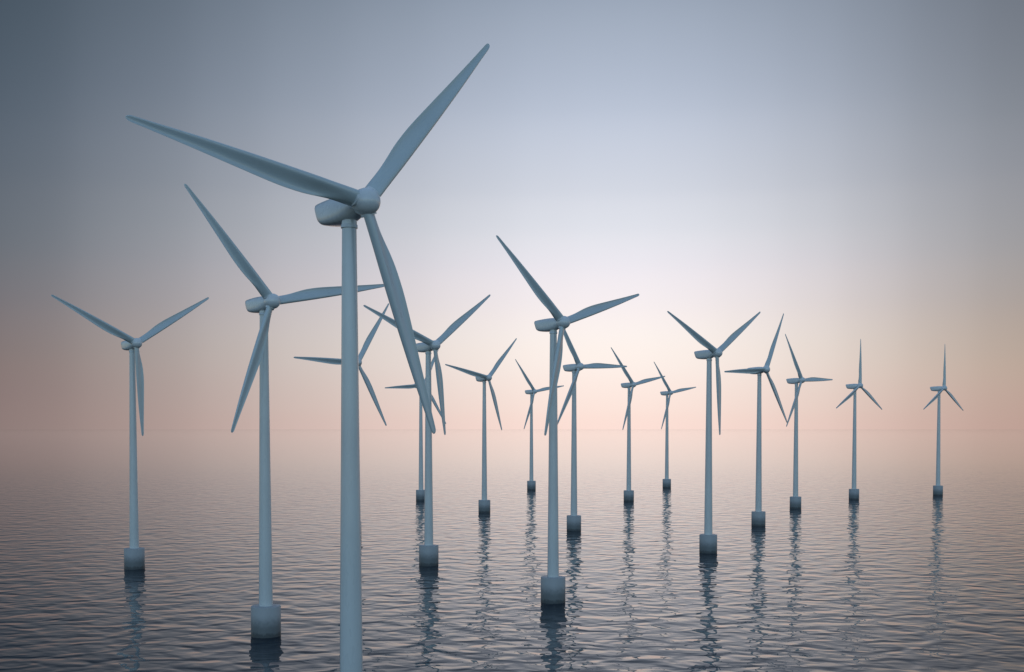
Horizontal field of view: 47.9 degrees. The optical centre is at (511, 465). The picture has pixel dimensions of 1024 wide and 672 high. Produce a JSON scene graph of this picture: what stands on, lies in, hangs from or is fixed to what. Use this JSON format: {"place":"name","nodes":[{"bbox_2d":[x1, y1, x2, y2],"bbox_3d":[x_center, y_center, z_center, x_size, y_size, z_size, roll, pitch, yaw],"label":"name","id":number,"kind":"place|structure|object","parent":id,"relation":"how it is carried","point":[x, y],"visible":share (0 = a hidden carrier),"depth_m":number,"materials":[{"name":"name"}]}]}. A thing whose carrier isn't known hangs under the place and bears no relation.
{"place":"outdoors","nodes":[
{"label":"outdoors","id":0,"kind":"place"},
{"bbox_2d":[0,429,1023,671],"bbox_3d":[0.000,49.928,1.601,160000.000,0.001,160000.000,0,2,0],"label":"water","id":1,"kind":"structure","parent":0,"point":[897,566],"depth_m":457.09,"materials":[{"name":"grey liquid"}]},
{"bbox_2d":[51,295,208,569],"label":"wind turbine","id":2,"kind":"object","parent":1,"relation":"in","point":[134,555],"visible":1,"depth_m":408.85,"materials":[{"name":"paint"}]},
{"bbox_2d":[184,184,383,637],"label":"wind turbine","id":3,"kind":"object","parent":1,"relation":"in","point":[265,617],"visible":0.93,"depth_m":275.31,"materials":[{"name":"paint"}]},
{"bbox_2d":[125,44,489,671],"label":"wind turbine","id":4,"kind":"object","parent":1,"relation":"in","point":[345,208],"visible":1,"depth_m":155.80,"materials":[{"name":"paint"}]},
{"bbox_2d":[294,303,388,425],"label":"wind turbine","id":5,"kind":"object","parent":1,"relation":"in","point":[366,344],"visible":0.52,"depth_m":525.99,"materials":[{"name":"paint"}]},
{"bbox_2d":[385,349,445,500],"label":"wind turbine","id":6,"kind":"object","parent":1,"relation":"in","point":[420,494],"visible":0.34,"depth_m":798.99,"materials":[{"name":"paint"}]},
{"bbox_2d":[363,294,489,565],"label":"wind turbine","id":7,"kind":"object","parent":1,"relation":"in","point":[428,552],"visible":0.9,"depth_m":419.57,"materials":[{"name":"paint"}]},
{"bbox_2d":[445,338,516,512],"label":"wind turbine","id":8,"kind":"object","parent":1,"relation":"in","point":[484,505],"visible":1,"depth_m":685.64,"materials":[{"name":"paint"}]},
{"bbox_2d":[515,359,563,489],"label":"wind turbine","id":9,"kind":"object","parent":1,"relation":"in","point":[531,484],"visible":0.96,"depth_m":937.27,"materials":[{"name":"paint"}]},
{"bbox_2d":[496,235,638,603],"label":"wind turbine","id":10,"kind":"object","parent":1,"relation":"in","point":[552,586],"visible":0.99,"depth_m":329.33,"materials":[{"name":"paint"}]},
{"bbox_2d":[558,330,626,530],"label":"wind turbine","id":11,"kind":"object","parent":1,"relation":"in","point":[573,521],"visible":0.91,"depth_m":562.58,"materials":[{"name":"paint"}]},
{"bbox_2d":[611,348,664,500],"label":"wind turbine","id":12,"kind":"object","parent":1,"relation":"in","point":[628,494],"visible":1,"depth_m":791.91,"materials":[{"name":"paint"}]},
{"bbox_2d":[654,362,695,487],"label":"wind turbine","id":13,"kind":"object","parent":1,"relation":"in","point":[667,480],"visible":0.98,"depth_m":971.57,"materials":[{"name":"paint"}]},
{"bbox_2d":[667,311,759,553],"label":"wind turbine","id":14,"kind":"object","parent":1,"relation":"in","point":[707,541],"visible":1,"depth_m":461.47,"materials":[{"name":"paint"}]},
{"bbox_2d":[724,313,787,525],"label":"wind turbine","id":15,"kind":"object","parent":1,"relation":"in","point":[758,516],"visible":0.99,"depth_m":589.94,"materials":[{"name":"paint"}]},
{"bbox_2d":[785,334,832,508],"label":"wind turbine","id":16,"kind":"object","parent":1,"relation":"in","point":[795,500],"visible":1,"depth_m":719.22,"materials":[{"name":"paint"}]},
{"bbox_2d":[836,339,881,499],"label":"wind turbine","id":17,"kind":"object","parent":1,"relation":"in","point":[853,493],"visible":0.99,"depth_m":811.43,"materials":[{"name":"paint"}]},
{"bbox_2d":[923,348,962,495],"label":"wind turbine","id":18,"kind":"object","parent":1,"relation":"in","point":[937,489],"visible":0.99,"depth_m":859.51,"materials":[{"name":"paint"}]},
{"bbox_2d":[0,0,1023,428],"label":"sky","id":19,"kind":"structure","parent":0,"point":[851,171],"materials":[{"name":"blue"}]}
]}

